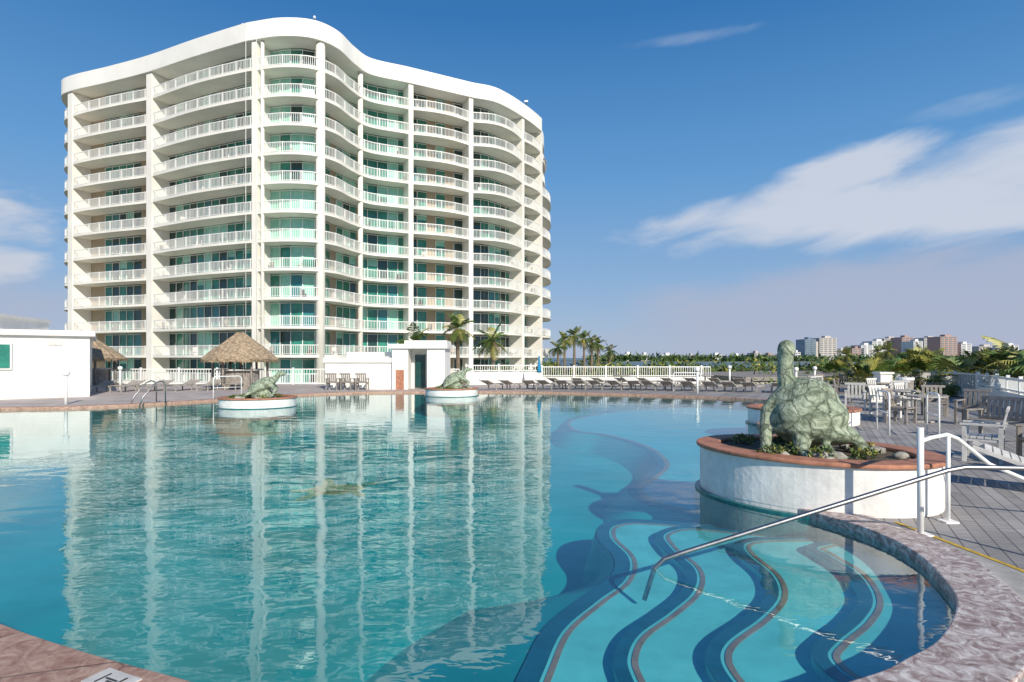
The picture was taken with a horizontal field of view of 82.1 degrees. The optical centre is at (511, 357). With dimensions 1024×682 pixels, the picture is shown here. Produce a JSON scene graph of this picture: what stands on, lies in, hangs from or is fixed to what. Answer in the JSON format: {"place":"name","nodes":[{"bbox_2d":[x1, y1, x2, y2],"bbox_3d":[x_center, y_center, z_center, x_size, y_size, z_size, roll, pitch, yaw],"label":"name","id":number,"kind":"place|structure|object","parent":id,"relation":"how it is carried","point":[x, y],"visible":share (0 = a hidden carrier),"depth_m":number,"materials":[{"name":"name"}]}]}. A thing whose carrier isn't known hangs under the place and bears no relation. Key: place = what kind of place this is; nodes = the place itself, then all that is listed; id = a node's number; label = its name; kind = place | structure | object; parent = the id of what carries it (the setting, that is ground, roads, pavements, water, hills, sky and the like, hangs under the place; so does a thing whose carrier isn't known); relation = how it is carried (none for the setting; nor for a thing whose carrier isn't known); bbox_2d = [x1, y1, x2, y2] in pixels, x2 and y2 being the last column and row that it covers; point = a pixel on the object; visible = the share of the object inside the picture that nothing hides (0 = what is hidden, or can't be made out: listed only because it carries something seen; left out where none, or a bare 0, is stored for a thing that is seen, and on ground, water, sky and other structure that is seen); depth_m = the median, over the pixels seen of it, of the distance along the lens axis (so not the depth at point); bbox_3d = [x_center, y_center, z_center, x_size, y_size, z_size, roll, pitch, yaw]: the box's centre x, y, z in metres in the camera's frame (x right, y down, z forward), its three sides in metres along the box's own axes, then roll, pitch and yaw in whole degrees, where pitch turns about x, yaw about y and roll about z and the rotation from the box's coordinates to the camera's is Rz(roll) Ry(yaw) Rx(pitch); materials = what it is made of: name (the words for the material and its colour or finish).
{"place":"outdoors","nodes":[
{"label":"outdoors","id":0,"kind":"place"},
{"bbox_2d":[0,335,91,399],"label":"walls","id":1,"kind":"structure","parent":0,"point":[39,364],"depth_m":26.00,"materials":[{"name":"white paint"}]},
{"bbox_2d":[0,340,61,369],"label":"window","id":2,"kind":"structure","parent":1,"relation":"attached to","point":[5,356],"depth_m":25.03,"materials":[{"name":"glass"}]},
{"bbox_2d":[0,329,96,341],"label":"parapet","id":3,"kind":"structure","parent":1,"relation":"on","point":[92,335],"depth_m":25.89,"materials":[{"name":"white paint"}]},
{"bbox_2d":[0,313,51,329],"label":"roof block","id":4,"kind":"structure","parent":3,"relation":"on","point":[8,321],"depth_m":30.19,"materials":[{"name":"white paint"}]},
{"bbox_2d":[61,15,550,383],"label":"white condominium tower","id":5,"kind":"structure","parent":0,"point":[295,193],"depth_m":69.68,"materials":[{"name":"paint"}]},
{"bbox_2d":[105,49,527,382],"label":"window frames","id":6,"kind":"structure","parent":5,"relation":"in","point":[290,49],"depth_m":69.83,"materials":[{"name":"white paint"}]},
{"bbox_2d":[388,340,452,389],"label":"pool house","id":7,"kind":"structure","parent":0,"point":[420,363],"depth_m":32.80,"materials":[{"name":"paint"}]},
{"bbox_2d":[0,384,1023,572],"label":"pool deck","id":8,"kind":"structure","parent":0,"point":[987,509],"depth_m":13.11,"materials":[{"name":"grey wood"}]},
{"bbox_2d":[62,370,69,404],"bbox_3d":[-17.000,1.130,22.400,0.222,1.300,0.222,0,0,-22],"label":"path light","id":9,"kind":"object","parent":8,"relation":"on","point":[65,373],"visible":1,"depth_m":22.35,"materials":[{"name":"white paint"}]},
{"bbox_2d":[91,380,117,391],"bbox_3d":[-21.499,1.486,30.533,0.650,0.587,2.067,0,0,2],"label":"lounge chair","id":10,"kind":"object","parent":8,"relation":"on","point":[106,383],"visible":0.67,"depth_m":30.91,"materials":[{"name":"grey plastic"}]},
{"bbox_2d":[92,340,127,384],"bbox_3d":[-26.637,0.211,36.998,4.406,3.140,4.414,0,0,0],"label":"thatched tiki hut","id":11,"kind":"object","parent":8,"relation":"on","point":[101,351],"visible":0.41,"depth_m":36.60,"materials":[{"name":"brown wood"}]},
{"bbox_2d":[108,380,145,391],"bbox_3d":[-20.300,1.486,31.033,0.650,0.587,2.067,0,0,-1],"label":"lounge chair","id":12,"kind":"object","parent":8,"relation":"on","point":[135,383],"visible":0.96,"depth_m":31.28,"materials":[{"name":"grey plastic"}]},
{"bbox_2d":[136,379,173,390],"bbox_3d":[-19.097,1.486,31.533,0.650,0.587,2.067,0,0,5],"label":"lounge chair","id":13,"kind":"object","parent":8,"relation":"on","point":[160,383],"visible":0.73,"depth_m":31.75,"materials":[{"name":"grey plastic"}]},
{"bbox_2d":[164,379,201,390],"bbox_3d":[-17.895,1.486,32.033,0.650,0.587,2.067,0,0,9],"label":"lounge chair","id":14,"kind":"object","parent":8,"relation":"on","point":[191,382],"visible":0.94,"depth_m":32.23,"materials":[{"name":"grey plastic"}]},
{"bbox_2d":[195,379,220,390],"bbox_3d":[-16.702,1.486,32.533,0.650,0.587,2.067,0,0,-4],"label":"lounge chair","id":15,"kind":"object","parent":8,"relation":"on","point":[217,382],"visible":0.89,"depth_m":32.57,"materials":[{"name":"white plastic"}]},
{"bbox_2d":[198,332,280,389],"bbox_3d":[-15.782,0.137,34.221,4.547,3.289,4.546,0,0,0],"label":"thatched tiki hut","id":16,"kind":"object","parent":8,"relation":"on","point":[240,347],"visible":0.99,"depth_m":33.22,"materials":[{"name":"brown wood"}]},
{"bbox_2d":[102,367,458,384],"bbox_3d":[-31.767,1.215,39.000,56.565,1.130,0.100,0,0,0],"label":"white balustrade fence","id":17,"kind":"object","parent":8,"relation":"on","point":[179,369],"visible":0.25,"depth_m":38.98,"materials":[{"name":"white paint"}]},
{"bbox_2d":[325,373,339,390],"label":"dark armchair","id":18,"kind":"object","parent":8,"relation":"on","point":[329,380],"visible":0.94,"depth_m":31.91,"materials":[{"name":"grey wood"}]},
{"bbox_2d":[339,373,354,390],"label":"dark armchair","id":19,"kind":"object","parent":8,"relation":"on","point":[344,380],"visible":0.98,"depth_m":31.91,"materials":[{"name":"grey wood"}]},
{"bbox_2d":[325,363,391,388],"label":"wing","id":20,"kind":"structure","parent":8,"relation":"on","point":[379,375],"depth_m":33.00,"materials":[{"name":"paint"}]},
{"bbox_2d":[323,352,391,362],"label":"roof","id":21,"kind":"structure","parent":20,"relation":"on","point":[369,357],"depth_m":32.90,"materials":[{"name":"white paint"}]},
{"bbox_2d":[355,373,369,389],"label":"dark armchair","id":22,"kind":"object","parent":8,"relation":"on","point":[357,380],"visible":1,"depth_m":31.90,"materials":[{"name":"grey wood"}]},
{"bbox_2d":[466,364,541,384],"bbox_3d":[-0.517,1.090,38.799,5.081,1.380,0.160,0,0,-5],"label":"white balustrade fence","id":23,"kind":"object","parent":8,"relation":"on","point":[473,378],"visible":0.91,"depth_m":38.72,"materials":[{"name":"paint"}]},
{"bbox_2d":[0,391,1023,681],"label":"swimming pool","id":24,"kind":"structure","parent":8,"relation":"in","point":[420,537],"depth_m":7.31,"materials":[{"name":"liquid"}]},
{"bbox_2d":[131,380,165,406],"bbox_3d":[-14.000,1.382,22.601,0.648,1.012,1.046,0,0,29],"label":"pool ladder handrail","id":25,"kind":"object","parent":24,"relation":"on","point":[149,390],"visible":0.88,"depth_m":22.67,"materials":[{"name":"metal"}]},
{"bbox_2d":[216,393,297,409],"bbox_3d":[-9.550,2.000,22.100,2.840,1.361,2.680,0,0,0],"label":"round planter","id":26,"kind":"object","parent":24,"relation":"on","point":[241,402],"visible":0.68,"depth_m":21.07,"materials":[{"name":"white paint"}]},
{"bbox_2d":[243,371,285,397],"bbox_3d":[-9.345,1.066,22.245,1.481,1.120,1.500,0,0,8],"label":"sea turtle sculpture","id":27,"kind":"object","parent":26,"relation":"on","point":[264,385],"visible":0.88,"depth_m":21.81,"materials":[{"name":"stone"}]},
{"bbox_2d":[424,385,478,396],"bbox_3d":[-2.920,1.996,28.400,2.640,1.368,2.480,0,0,0],"label":"round planter","id":28,"kind":"object","parent":24,"relation":"on","point":[449,391],"visible":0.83,"depth_m":27.44,"materials":[{"name":"white paint"}]},
{"bbox_2d":[440,367,470,388],"bbox_3d":[-2.778,1.045,28.557,1.551,1.174,1.572,0,0,2],"label":"sea turtle sculpture","id":29,"kind":"object","parent":28,"relation":"on","point":[454,379],"visible":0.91,"depth_m":28.11,"materials":[{"name":"stone"}]},
{"bbox_2d":[745,403,861,426],"bbox_3d":[8.050,1.951,16.300,2.980,1.458,2.680,0,0,0],"label":"round planter","id":30,"kind":"object","parent":24,"relation":"on","point":[755,409],"visible":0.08,"depth_m":15.98,"materials":[{"name":"white paint"}]},
{"bbox_2d":[695,432,945,539],"bbox_3d":[3.950,1.853,7.780,2.760,1.653,2.694,0,0,0],"label":"round planter","id":31,"kind":"object","parent":24,"relation":"in","point":[744,482],"visible":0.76,"depth_m":6.97,"materials":[{"name":"white paint"}]},
{"bbox_2d":[759,340,871,456],"bbox_3d":[3.907,0.518,7.724,1.248,1.508,0.909,0,0,-11],"label":"turtle sculpture","id":32,"kind":"object","parent":31,"relation":"on","point":[803,414],"visible":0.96,"depth_m":7.50,"materials":[{"name":"green stone"}]},
{"bbox_2d":[642,465,1023,600],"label":"steel handrail","id":33,"kind":"object","parent":24,"relation":"on","point":[659,563],"visible":1,"depth_m":5.04,"materials":[{"name":"metal"}]},
{"bbox_2d":[498,379,527,389],"bbox_3d":[0.114,1.486,32.841,0.650,0.587,2.067,0,0,37],"label":"lounge chair","id":34,"kind":"object","parent":8,"relation":"on","point":[507,382],"visible":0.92,"depth_m":32.55,"materials":[{"name":"grey plastic"}]},
{"bbox_2d":[541,365,710,384],"bbox_3d":[7.582,1.140,39.050,11.266,1.280,0.160,0,0,-1],"label":"white balustrade fence","id":35,"kind":"object","parent":8,"relation":"on","point":[651,378],"visible":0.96,"depth_m":39.00,"materials":[{"name":"paint"}]},
{"bbox_2d":[658,380,681,390],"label":"lounge chair","id":36,"kind":"object","parent":8,"relation":"on","point":[664,383],"visible":0.94,"depth_m":31.52,"materials":[{"name":"plastic"}]},
{"bbox_2d":[700,381,724,391],"bbox_3d":[10.658,1.486,31.112,0.650,0.587,2.067,0,0,37],"label":"lounge chair","id":37,"kind":"object","parent":8,"relation":"on","point":[709,383],"visible":0.91,"depth_m":30.71,"materials":[{"name":"plastic"}]},
{"bbox_2d":[719,381,743,391],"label":"lounge chair","id":38,"kind":"object","parent":8,"relation":"on","point":[725,384],"visible":0.92,"depth_m":30.44,"materials":[{"name":"plastic"}]},
{"bbox_2d":[740,381,764,392],"bbox_3d":[12.414,1.486,30.344,0.650,0.587,2.067,0,0,38],"label":"lounge chair","id":39,"kind":"object","parent":8,"relation":"on","point":[747,384],"visible":1,"depth_m":29.94,"materials":[{"name":"plastic"}]},
{"bbox_2d":[833,379,851,403],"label":"dark armchair","id":40,"kind":"object","parent":8,"relation":"on","point":[843,393],"visible":0.67,"depth_m":22.86,"materials":[{"name":"grey wood"}]},
{"bbox_2d":[844,382,865,410],"bbox_3d":[11.776,1.311,20.160,0.650,0.938,0.654,0,0,31],"label":"white armchair","id":41,"kind":"object","parent":8,"relation":"on","point":[852,395],"visible":0.98,"depth_m":19.94,"materials":[{"name":"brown wood"}]},
{"bbox_2d":[872,372,893,394],"bbox_3d":[15.900,1.195,25.200,0.600,1.170,0.600,0,0,0],"label":"towel stand","id":42,"kind":"object","parent":8,"relation":"on","point":[883,376],"visible":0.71,"depth_m":24.95,"materials":[{"name":"white paint"}]},
{"bbox_2d":[876,389,889,435],"bbox_3d":[8.835,1.279,14.006,0.045,1.002,1.344,0,0,21],"label":"white handrail","id":43,"kind":"object","parent":8,"relation":"on","point":[888,393],"visible":1,"depth_m":13.76,"materials":[{"name":"metal"}]},
{"bbox_2d":[867,385,902,417],"bbox_3d":[11.191,1.311,17.646,0.650,0.938,0.654,0,0,-11],"label":"white armchair","id":44,"kind":"object","parent":8,"relation":"on","point":[872,400],"visible":0.62,"depth_m":17.78,"materials":[{"name":"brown wood"}]},
{"bbox_2d":[881,388,917,424],"bbox_3d":[10.573,1.311,16.039,0.650,0.938,0.654,0,0,-34],"label":"dark armchair","id":45,"kind":"object","parent":8,"relation":"on","point":[895,408],"visible":0.96,"depth_m":16.01,"materials":[{"name":"grey wood"}]},
{"bbox_2d":[890,380,910,406],"bbox_3d":[14.227,1.311,21.539,0.650,0.938,0.654,0,0,34],"label":"white armchair","id":46,"kind":"object","parent":8,"relation":"on","point":[902,381],"visible":0.26,"depth_m":21.71,"materials":[{"name":"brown wood"}]},
{"bbox_2d":[895,377,914,402],"bbox_3d":[15.500,1.280,23.200,0.660,1.000,0.660,0,0,0],"label":"litter bin","id":47,"kind":"object","parent":8,"relation":"on","point":[911,383],"visible":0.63,"depth_m":22.93,"materials":[{"name":"plastic"}]},
{"bbox_2d":[892,389,920,412],"bbox_3d":[12.600,1.410,19.000,1.000,0.740,1.000,0,0,0],"label":"patio table","id":48,"kind":"object","parent":8,"relation":"on","point":[901,391],"visible":0.58,"depth_m":18.70,"materials":[{"name":"grey wood"}]},
{"bbox_2d":[893,383,921,411],"bbox_3d":[13.177,1.311,19.541,0.650,0.938,0.654,0,0,-29],"label":"white armchair","id":49,"kind":"object","parent":8,"relation":"on","point":[898,385],"visible":0.48,"depth_m":19.58,"materials":[{"name":"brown wood"}]},
{"bbox_2d":[904,394,947,422],"bbox_3d":[11.400,1.410,16.200,1.000,0.740,1.000,0,0,0],"label":"patio table","id":50,"kind":"object","parent":8,"relation":"on","point":[921,396],"visible":0.84,"depth_m":16.17,"materials":[{"name":"grey wood"}]},
{"bbox_2d":[926,392,939,439],"bbox_3d":[9.463,1.279,13.219,0.045,1.002,0.944,0,0,21],"label":"white handrail","id":51,"kind":"object","parent":8,"relation":"on","point":[938,396],"visible":1,"depth_m":13.15,"materials":[{"name":"metal"}]},
{"bbox_2d":[893,369,976,397],"bbox_3d":[21.795,1.190,31.983,0.100,1.180,14.625,0,0,16],"label":"white balustrade fence","id":52,"kind":"object","parent":8,"relation":"on","point":[927,375],"visible":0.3,"depth_m":26.96,"materials":[{"name":"white paint"}]},
{"bbox_2d":[921,385,949,417],"bbox_3d":[12.823,1.311,17.841,0.650,0.938,0.654,0,0,29],"label":"dark armchair","id":53,"kind":"object","parent":8,"relation":"on","point":[945,402],"visible":0.83,"depth_m":17.98,"materials":[{"name":"grey wood"}]},
{"bbox_2d":[895,522,1023,571],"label":"yellow line marking","id":54,"kind":"object","parent":8,"relation":"on","point":[999,561],"visible":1,"depth_m":5.37,"materials":[{"name":"paint"}]},
{"bbox_2d":[917,427,1023,536],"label":"white stair handrail","id":55,"kind":"object","parent":8,"relation":"on","point":[921,439],"visible":0.84,"depth_m":6.19,"materials":[{"name":"metal"}]},
{"bbox_2d":[953,389,991,423],"bbox_3d":[12.240,1.311,15.625,0.654,0.938,0.650,0,0,-33],"label":"dark armchair","id":56,"kind":"object","parent":8,"relation":"on","point":[969,405],"visible":0.59,"depth_m":15.77,"materials":[{"name":"grey wood"}]},
{"bbox_2d":[960,406,1009,464],"bbox_3d":[8.185,1.311,10.169,0.654,0.938,0.650,0,0,42],"label":"white armchair","id":57,"kind":"object","parent":8,"relation":"on","point":[995,438],"visible":0.97,"depth_m":10.06,"materials":[{"name":"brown wood"}]},
{"bbox_2d":[962,395,1023,433],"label":"dark garden bench","id":58,"kind":"object","parent":8,"relation":"on","point":[999,418],"visible":0.82,"depth_m":12.75,"materials":[{"name":"grey wood"}]},
{"bbox_2d":[972,440,1023,465],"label":"lounge chair","id":59,"kind":"object","parent":8,"relation":"on","point":[1012,458],"visible":0.97,"depth_m":7.93,"materials":[{"name":"plastic"}]},
{"bbox_2d":[975,372,1023,413],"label":"white balustrade fence","id":60,"kind":"object","parent":8,"relation":"on","point":[1007,383],"visible":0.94,"depth_m":20.97,"materials":[{"name":"paint"}]},
{"bbox_2d":[0,0,1023,357],"label":"sky","id":61,"kind":"structure","parent":0,"point":[724,177],"materials":[{"name":"blue"}]},
{"bbox_2d":[470,360,568,376],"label":"shrub foliage","id":62,"kind":"object","parent":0,"point":[556,372],"visible":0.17,"depth_m":42.59,"materials":[{"name":"green plant"}]},
{"bbox_2d":[556,360,819,361],"bbox_3d":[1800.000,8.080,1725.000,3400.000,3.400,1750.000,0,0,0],"label":"shore ground","id":63,"kind":"structure","parent":0,"point":[687,361],"depth_m":984.66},
{"bbox_2d":[581,350,971,361],"bbox_3d":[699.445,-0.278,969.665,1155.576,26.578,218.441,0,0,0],"label":"distant shore foliage","id":64,"kind":"object","parent":63,"relation":"on","point":[731,358],"visible":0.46,"depth_m":990.25,"materials":[{"name":"green plant"}]},
{"bbox_2d":[796,337,815,360],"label":"distant condominium","id":65,"kind":"structure","parent":63,"relation":"on","point":[805,345],"depth_m":1250.00,"materials":[{"name":"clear glass"}]},
{"bbox_2d":[812,336,836,360],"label":"distant condominium","id":66,"kind":"structure","parent":63,"relation":"on","point":[826,346],"depth_m":1250.00,"materials":[{"name":"grey"}]},
{"bbox_2d":[846,346,863,357],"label":"distant condominium","id":67,"kind":"structure","parent":63,"relation":"on","point":[855,350],"depth_m":1250.00,"materials":[{"name":"pink"}]},
{"bbox_2d":[851,343,872,357],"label":"distant condominium","id":68,"kind":"structure","parent":63,"relation":"on","point":[866,347],"depth_m":1250.00,"materials":[{"name":"grey"}]},
{"bbox_2d":[862,339,886,354],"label":"distant condominium","id":69,"kind":"structure","parent":63,"relation":"on","point":[877,342],"depth_m":1350.00,"materials":[{"name":"grey"}]},
{"bbox_2d":[891,335,913,355],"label":"distant condominium","id":70,"kind":"structure","parent":63,"relation":"on","point":[896,344],"depth_m":1361.80,"materials":[{"name":"grey"}]},
{"bbox_2d":[901,339,922,355],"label":"distant condominium","id":71,"kind":"structure","parent":63,"relation":"on","point":[911,344],"depth_m":1262.75,"materials":[{"name":"grey"}]},
{"bbox_2d":[927,335,956,356],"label":"distant condominium","id":72,"kind":"structure","parent":63,"relation":"on","point":[948,343],"depth_m":1250.00,"materials":[{"name":"pink"}]},
{"bbox_2d":[957,342,971,355],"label":"distant condominium","id":73,"kind":"structure","parent":63,"relation":"on","point":[964,346],"depth_m":1250.00,"materials":[{"name":"grey"}]},
{"bbox_2d":[544,358,1000,373],"bbox_3d":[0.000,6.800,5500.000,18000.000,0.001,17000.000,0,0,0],"label":"sea water","id":74,"kind":"structure","parent":0,"point":[634,363],"depth_m":688.11,"materials":[{"name":"liquid"}]},
{"bbox_2d":[903,526,1023,681],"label":"concrete path","id":75,"kind":"structure","parent":0,"point":[1012,578],"depth_m":4.86,"materials":[{"name":"concrete"}]},
{"bbox_2d":[1014,424,1023,461],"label":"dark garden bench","id":76,"kind":"object","parent":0,"point":[1019,439],"visible":0.84,"depth_m":9.93,"materials":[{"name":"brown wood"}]},
{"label":"ground","id":77,"kind":"structure","parent":0,"visible":0},
{"bbox_2d":[395,322,428,343],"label":"palm tree","id":78,"kind":"object","parent":77,"relation":"on","point":[417,335],"visible":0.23,"depth_m":44.81,"materials":[{"name":"green plant"}]},
{"bbox_2d":[442,313,474,371],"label":"palm tree","id":79,"kind":"object","parent":77,"relation":"on","point":[457,334],"visible":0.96,"depth_m":44.82,"materials":[{"name":"green plant"}]},
{"bbox_2d":[472,321,507,371],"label":"palm tree","id":80,"kind":"object","parent":77,"relation":"on","point":[490,344],"visible":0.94,"depth_m":45.97,"materials":[{"name":"green plant"}]},
{"bbox_2d":[549,338,567,369],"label":"palm tree","id":81,"kind":"object","parent":77,"relation":"on","point":[557,350],"visible":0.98,"depth_m":85.82,"materials":[{"name":"green plant"}]},
{"bbox_2d":[555,331,573,374],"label":"palm tree","id":82,"kind":"object","parent":77,"relation":"on","point":[564,336],"visible":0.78,"depth_m":87.78,"materials":[{"name":"green plant"}]},
{"bbox_2d":[566,326,582,376],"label":"palm tree","id":83,"kind":"object","parent":77,"relation":"on","point":[574,339],"visible":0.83,"depth_m":89.97,"materials":[{"name":"green plant"}]},
{"bbox_2d":[576,330,590,376],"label":"palm tree","id":84,"kind":"object","parent":77,"relation":"on","point":[583,336],"visible":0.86,"depth_m":91.98,"materials":[{"name":"green plant"}]},
{"bbox_2d":[585,334,602,376],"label":"palm tree","id":85,"kind":"object","parent":77,"relation":"on","point":[592,345],"visible":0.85,"depth_m":93.72,"materials":[{"name":"green plant"}]},
{"bbox_2d":[594,338,606,376],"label":"palm tree","id":86,"kind":"object","parent":77,"relation":"on","point":[598,341],"visible":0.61,"depth_m":95.79,"materials":[{"name":"green plant"}]},
{"bbox_2d":[604,342,618,374],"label":"palm tree","id":87,"kind":"object","parent":77,"relation":"on","point":[610,351],"visible":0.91,"depth_m":99.63,"materials":[{"name":"green plant"}]},
{"bbox_2d":[636,367,855,383],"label":"hedge foliage","id":88,"kind":"object","parent":77,"relation":"on","point":[773,371],"visible":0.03,"depth_m":69.91,"materials":[{"name":"green plant"}]},
{"bbox_2d":[543,357,990,376],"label":"distant tree foliage","id":89,"kind":"object","parent":77,"relation":"on","point":[722,367],"visible":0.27,"depth_m":99.60,"materials":[{"name":"green plant"}]},
{"bbox_2d":[671,371,968,383],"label":"parking garage","id":90,"kind":"structure","parent":77,"relation":"on","point":[747,375],"depth_m":68.22,"materials":[{"name":"concrete"}]},
{"bbox_2d":[817,357,854,383],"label":"palm tree","id":91,"kind":"object","parent":77,"relation":"on","point":[836,365],"visible":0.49,"depth_m":42.55,"materials":[{"name":"green plant"}]},
{"bbox_2d":[835,346,856,380],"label":"palm tree","id":92,"kind":"object","parent":77,"relation":"on","point":[847,352],"visible":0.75,"depth_m":59.78,"materials":[{"name":"green plant"}]},
{"bbox_2d":[839,355,904,392],"bbox_3d":[17.993,4.226,29.577,2.994,8.722,3.343,0,0,-19],"label":"palm tree","id":93,"kind":"object","parent":77,"relation":"on","point":[870,366],"visible":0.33,"depth_m":29.57,"materials":[{"name":"green plant"}]},
{"bbox_2d":[876,341,898,360],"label":"palm tree","id":94,"kind":"object","parent":77,"relation":"on","point":[887,348],"visible":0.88,"depth_m":65.76,"materials":[{"name":"green plant"}]},
{"bbox_2d":[857,357,923,389],"bbox_3d":[19.693,3.914,30.710,3.726,7.949,3.551,0,0,-17],"label":"palm tree","id":95,"kind":"object","parent":77,"relation":"on","point":[903,365],"visible":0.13,"depth_m":29.97,"materials":[{"name":"green plant"}]},
{"bbox_2d":[895,352,947,391],"bbox_3d":[21.438,4.027,30.897,2.994,8.722,3.343,0,0,-38],"label":"palm tree","id":96,"kind":"object","parent":77,"relation":"on","point":[923,362],"visible":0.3,"depth_m":30.36,"materials":[{"name":"green plant"}]},
{"bbox_2d":[899,346,947,381],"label":"palm tree","id":97,"kind":"object","parent":77,"relation":"on","point":[915,351],"visible":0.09,"depth_m":43.38,"materials":[{"name":"green plant"}]},
{"bbox_2d":[915,352,993,397],"bbox_3d":[20.957,3.714,27.726,3.551,7.949,3.726,0,0,39],"label":"palm tree","id":98,"kind":"object","parent":77,"relation":"on","point":[944,363],"visible":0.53,"depth_m":27.57,"materials":[{"name":"green plant"}]},
{"bbox_2d":[958,346,1001,388],"bbox_3d":[22.540,3.727,27.886,3.343,8.722,2.994,0,0,1],"label":"palm tree","id":99,"kind":"object","parent":77,"relation":"on","point":[967,353],"visible":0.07,"depth_m":27.77,"materials":[{"name":"green plant"}]},
{"bbox_2d":[966,348,1023,388],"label":"palm tree","id":100,"kind":"object","parent":77,"relation":"on","point":[982,369],"visible":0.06,"depth_m":26.91,"materials":[{"name":"green plant"}]},
{"bbox_2d":[975,345,1020,376],"bbox_3d":[21.211,3.362,24.837,2.694,7.850,3.009,0,0,-15],"label":"palm tree","id":101,"kind":"object","parent":77,"relation":"on","point":[994,355],"visible":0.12,"depth_m":24.90,"materials":[{"name":"green plant"}]},
{"bbox_2d":[981,336,1023,387],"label":"palm tree","id":102,"kind":"object","parent":77,"relation":"on","point":[1010,352],"visible":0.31,"depth_m":23.73,"materials":[{"name":"green plant"}]},
{"bbox_2d":[981,356,1023,399],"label":"palm tree","id":103,"kind":"object","parent":77,"relation":"on","point":[1020,360],"visible":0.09,"depth_m":23.02,"materials":[{"name":"green plant"}]},
{"bbox_2d":[1002,365,1023,378],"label":"palm tree","id":104,"kind":"object","parent":77,"relation":"on","point":[1012,369],"visible":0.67,"depth_m":21.22,"materials":[{"name":"green plant"}]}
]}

